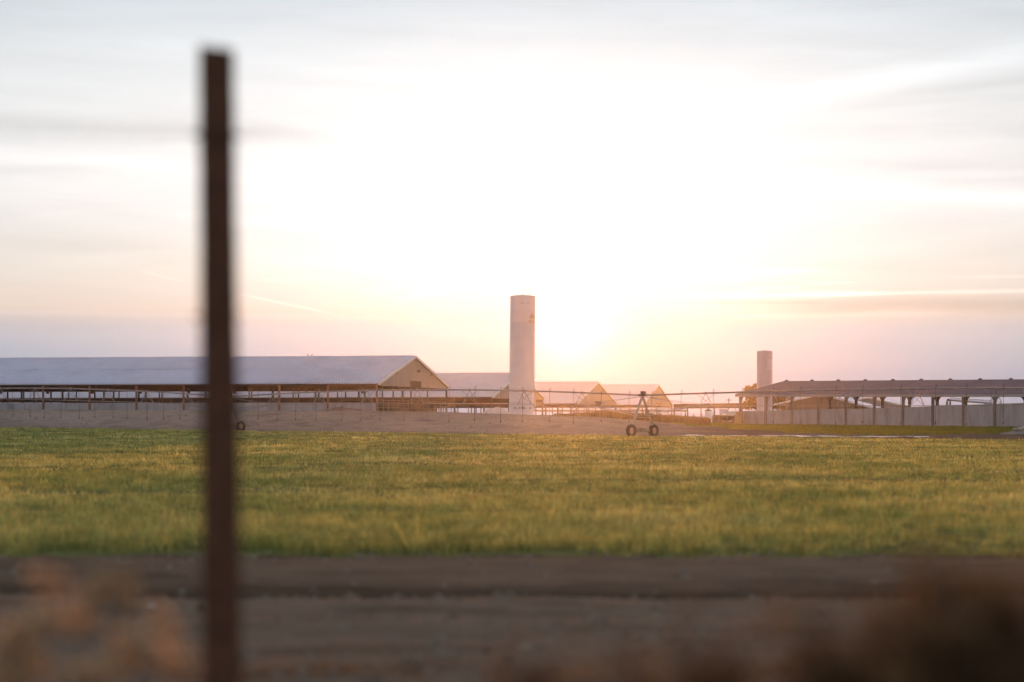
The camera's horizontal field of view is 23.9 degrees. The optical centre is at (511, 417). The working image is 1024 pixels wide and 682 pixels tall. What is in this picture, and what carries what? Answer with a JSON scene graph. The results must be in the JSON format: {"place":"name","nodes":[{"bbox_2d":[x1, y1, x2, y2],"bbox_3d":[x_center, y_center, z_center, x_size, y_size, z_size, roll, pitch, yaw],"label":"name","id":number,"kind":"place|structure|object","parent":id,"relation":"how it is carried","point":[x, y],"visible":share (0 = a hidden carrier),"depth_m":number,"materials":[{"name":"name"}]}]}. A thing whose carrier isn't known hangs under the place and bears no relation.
{"place":"outdoors","nodes":[
{"label":"outdoors","id":0,"kind":"place"},
{"bbox_2d":[242,410,731,422],"bbox_3d":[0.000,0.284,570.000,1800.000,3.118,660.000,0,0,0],"label":"farmyard","id":1,"kind":"structure","parent":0,"point":[548,415],"depth_m":341.44,"materials":[{"name":"brown soil"}]},
{"bbox_2d":[0,355,449,411],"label":"cattle barn","id":2,"kind":"structure","parent":1,"relation":"on","point":[182,374],"depth_m":354.02,"materials":[{"name":"metal"}]},
{"bbox_2d":[0,372,544,414],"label":"cattle barn","id":3,"kind":"structure","parent":1,"relation":"on","point":[490,380],"depth_m":494.43,"materials":[{"name":"metal"}]},
{"bbox_2d":[319,406,367,410],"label":"soil mound","id":4,"kind":"object","parent":1,"relation":"on","point":[340,408],"visible":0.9,"depth_m":334.00,"materials":[{"name":"brown soil"}]},
{"bbox_2d":[484,407,509,413],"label":"feed pile","id":5,"kind":"object","parent":1,"relation":"on","point":[495,410],"visible":0.87,"depth_m":409.26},
{"bbox_2d":[425,381,617,414],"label":"cattle barn","id":6,"kind":"structure","parent":1,"relation":"on","point":[577,386],"depth_m":614.75,"materials":[{"name":"metal"}]},
{"bbox_2d":[509,289,536,414],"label":"tower silo","id":7,"kind":"object","parent":1,"relation":"on","point":[522,353],"visible":0.88,"depth_m":418.13,"materials":[{"name":"paint"}]},
{"bbox_2d":[437,384,673,414],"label":"cattle barn","id":8,"kind":"structure","parent":1,"relation":"on","point":[631,402],"depth_m":717.10,"materials":[{"name":"metal"}]},
{"bbox_2d":[534,410,686,414],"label":"shade shelter","id":9,"kind":"object","parent":1,"relation":"on","point":[573,411],"visible":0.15,"depth_m":850.00,"materials":[{"name":"metal"}]},
{"bbox_2d":[576,407,730,422],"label":"pen fence","id":10,"kind":"object","parent":1,"relation":"on","point":[668,413],"visible":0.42,"depth_m":384.86,"materials":[{"name":"grey metal"}]},
{"bbox_2d":[674,403,755,420],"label":"shade shelter","id":11,"kind":"object","parent":1,"relation":"on","point":[720,405],"visible":0.23,"depth_m":681.89,"materials":[{"name":"metal"}]},
{"bbox_2d":[719,409,728,421],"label":"box trailer","id":12,"kind":"object","parent":1,"relation":"on","point":[723,411],"visible":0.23,"depth_m":558.80,"materials":[{"name":"metal"}]},
{"bbox_2d":[726,410,753,421],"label":"building","id":13,"kind":"structure","parent":1,"relation":"on","point":[731,412],"depth_m":598.35,"materials":[{"name":"white"}]},
{"bbox_2d":[757,350,771,410],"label":"tower silo","id":14,"kind":"object","parent":1,"relation":"on","point":[764,367],"visible":0.65,"depth_m":558.45,"materials":[{"name":"grey concrete"}]},
{"bbox_2d":[742,383,789,410],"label":"tree","id":15,"kind":"object","parent":1,"relation":"on","point":[751,402],"visible":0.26,"depth_m":605.04,"materials":[{"name":"green plant"}]},
{"bbox_2d":[773,397,880,409],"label":"brown barn","id":16,"kind":"structure","parent":1,"relation":"on","point":[804,403],"depth_m":470.50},
{"bbox_2d":[734,403,1023,426],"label":"retaining wall","id":17,"kind":"structure","parent":1,"relation":"on","point":[982,415],"depth_m":362.20,"materials":[{"name":"concrete"}]},
{"bbox_2d":[735,378,1023,426],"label":"open shed","id":18,"kind":"structure","parent":1,"relation":"on","point":[882,395],"depth_m":370.52,"materials":[{"name":"metal"}]},
{"bbox_2d":[858,397,907,408],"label":"pale barn","id":19,"kind":"structure","parent":1,"relation":"on","point":[868,400],"depth_m":560.45,"materials":[{"name":"metal"}]},
{"bbox_2d":[946,397,992,404],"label":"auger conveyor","id":20,"kind":"object","parent":1,"relation":"on","point":[969,401],"visible":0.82,"depth_m":392.33,"materials":[{"name":"grey metal"}]},
{"bbox_2d":[0,595,1023,681],"bbox_3d":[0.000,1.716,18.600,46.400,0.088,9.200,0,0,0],"label":"dirt road","id":21,"kind":"structure","parent":0,"point":[523,611],"depth_m":19.54,"materials":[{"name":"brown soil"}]},
{"bbox_2d":[146,603,154,608],"bbox_3d":[-3.226,1.685,21.602,0.080,0.054,0.075,0,0,0],"label":"stone","id":22,"kind":"object","parent":21,"relation":"on","point":[149,606],"visible":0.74,"depth_m":21.58,"materials":[{"name":"stone"}]},
{"bbox_2d":[482,647,490,651],"bbox_3d":[-0.188,1.682,17.500,0.060,0.047,0.064,0,0,22],"label":"stone","id":23,"kind":"object","parent":21,"relation":"on","point":[486,649],"visible":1,"depth_m":17.48,"materials":[{"name":"stone"}]},
{"bbox_2d":[0,550,1020,681],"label":"road pebbles","id":24,"kind":"object","parent":21,"relation":"on","point":[505,624],"visible":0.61,"depth_m":19.78,"materials":[{"name":"gravel"}]},
{"bbox_2d":[0,554,1023,599],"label":"ditch","id":25,"kind":"object","parent":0,"point":[832,577],"visible":0.61,"depth_m":26.03,"materials":[{"name":"soil"}]},
{"bbox_2d":[0,427,1023,558],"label":"field","id":26,"kind":"structure","parent":0,"point":[192,551],"depth_m":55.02,"materials":[{"name":"green plant"}]},
{"bbox_2d":[0,409,1023,439],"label":"dirt bank","id":27,"kind":"structure","parent":0,"point":[419,422],"depth_m":297.39,"materials":[{"name":"brown soil"}]},
{"bbox_2d":[0,409,659,434],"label":"dirt clods","id":28,"kind":"object","parent":27,"relation":"on","point":[258,427],"visible":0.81,"depth_m":300.65,"materials":[{"name":"brown soil"}]},
{"bbox_2d":[0,383,1023,435],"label":"pivot irrigator","id":29,"kind":"object","parent":27,"relation":"on","point":[630,430],"visible":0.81,"depth_m":229.11,"materials":[{"name":"metal"}]},
{"bbox_2d":[1000,426,1023,433],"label":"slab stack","id":30,"kind":"object","parent":27,"relation":"on","point":[1017,432],"visible":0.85,"depth_m":261.43,"materials":[{"name":"concrete"}]},
{"bbox_2d":[0,0,1023,417],"label":"sky","id":31,"kind":"structure","parent":0,"point":[923,233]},
{"bbox_2d":[554,409,711,424],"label":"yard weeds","id":32,"kind":"object","parent":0,"point":[675,418],"visible":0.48,"depth_m":340.75,"materials":[{"name":"plant"}]},
{"bbox_2d":[686,434,927,436],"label":"water","id":33,"kind":"structure","parent":0,"point":[814,436],"depth_m":213.95,"materials":[{"name":"grey liquid"}]},
{"bbox_2d":[670,421,1023,434],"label":"grass verge","id":34,"kind":"object","parent":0,"point":[865,428],"depth_m":328.18,"materials":[{"name":"plant"}]},
{"bbox_2d":[705,409,711,421],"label":"storage tank","id":35,"kind":"object","parent":34,"relation":"on","point":[708,412],"visible":0.66,"depth_m":371.51,"materials":[{"name":"white plastic"}]},
{"bbox_2d":[720,415,732,422],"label":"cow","id":36,"kind":"object","parent":34,"relation":"on","point":[723,417],"visible":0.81,"depth_m":393.77},
{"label":"roadside ground","id":37,"kind":"structure","parent":0,"visible":0},
{"bbox_2d":[0,597,59,681],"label":"seed head weed","id":38,"kind":"object","parent":37,"relation":"on","point":[30,656],"visible":1,"depth_m":5.81,"materials":[{"name":"brown plant"}]},
{"bbox_2d":[25,566,140,681],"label":"seed head weed","id":39,"kind":"object","parent":37,"relation":"on","point":[115,585],"visible":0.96,"depth_m":6.27,"materials":[{"name":"brown plant"}]},
{"bbox_2d":[59,603,201,681],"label":"seed head weed","id":40,"kind":"object","parent":37,"relation":"on","point":[110,666],"visible":1,"depth_m":6.02,"materials":[{"name":"brown plant"}]},
{"bbox_2d":[193,45,241,681],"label":"fence post","id":41,"kind":"object","parent":37,"relation":"on","point":[221,589],"visible":1,"depth_m":8.24,"materials":[{"name":"wood"}]},
{"bbox_2d":[0,130,1023,139],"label":"barbed wire","id":42,"kind":"object","parent":41,"relation":"attached to","point":[522,136],"visible":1,"depth_m":8.37,"materials":[{"name":"metal"}]},
{"bbox_2d":[473,627,606,681],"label":"dry bush","id":43,"kind":"object","parent":37,"relation":"on","point":[535,676],"visible":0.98,"depth_m":6.38,"materials":[{"name":"brown plant"}]},
{"bbox_2d":[567,623,691,681],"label":"dry bush","id":44,"kind":"object","parent":37,"relation":"on","point":[643,666],"visible":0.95,"depth_m":5.58,"materials":[{"name":"brown plant"}]},
{"bbox_2d":[640,582,779,681],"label":"dry bush","id":45,"kind":"object","parent":37,"relation":"on","point":[739,670],"visible":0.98,"depth_m":5.22,"materials":[{"name":"brown plant"}]},
{"bbox_2d":[741,579,920,681],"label":"dry bush","id":46,"kind":"object","parent":37,"relation":"on","point":[835,665],"visible":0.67,"depth_m":4.58,"materials":[{"name":"brown plant"}]},
{"bbox_2d":[851,522,1023,681],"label":"dry bush","id":47,"kind":"object","parent":37,"relation":"on","point":[981,639],"visible":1,"depth_m":4.24,"materials":[{"name":"brown plant"}]}
]}

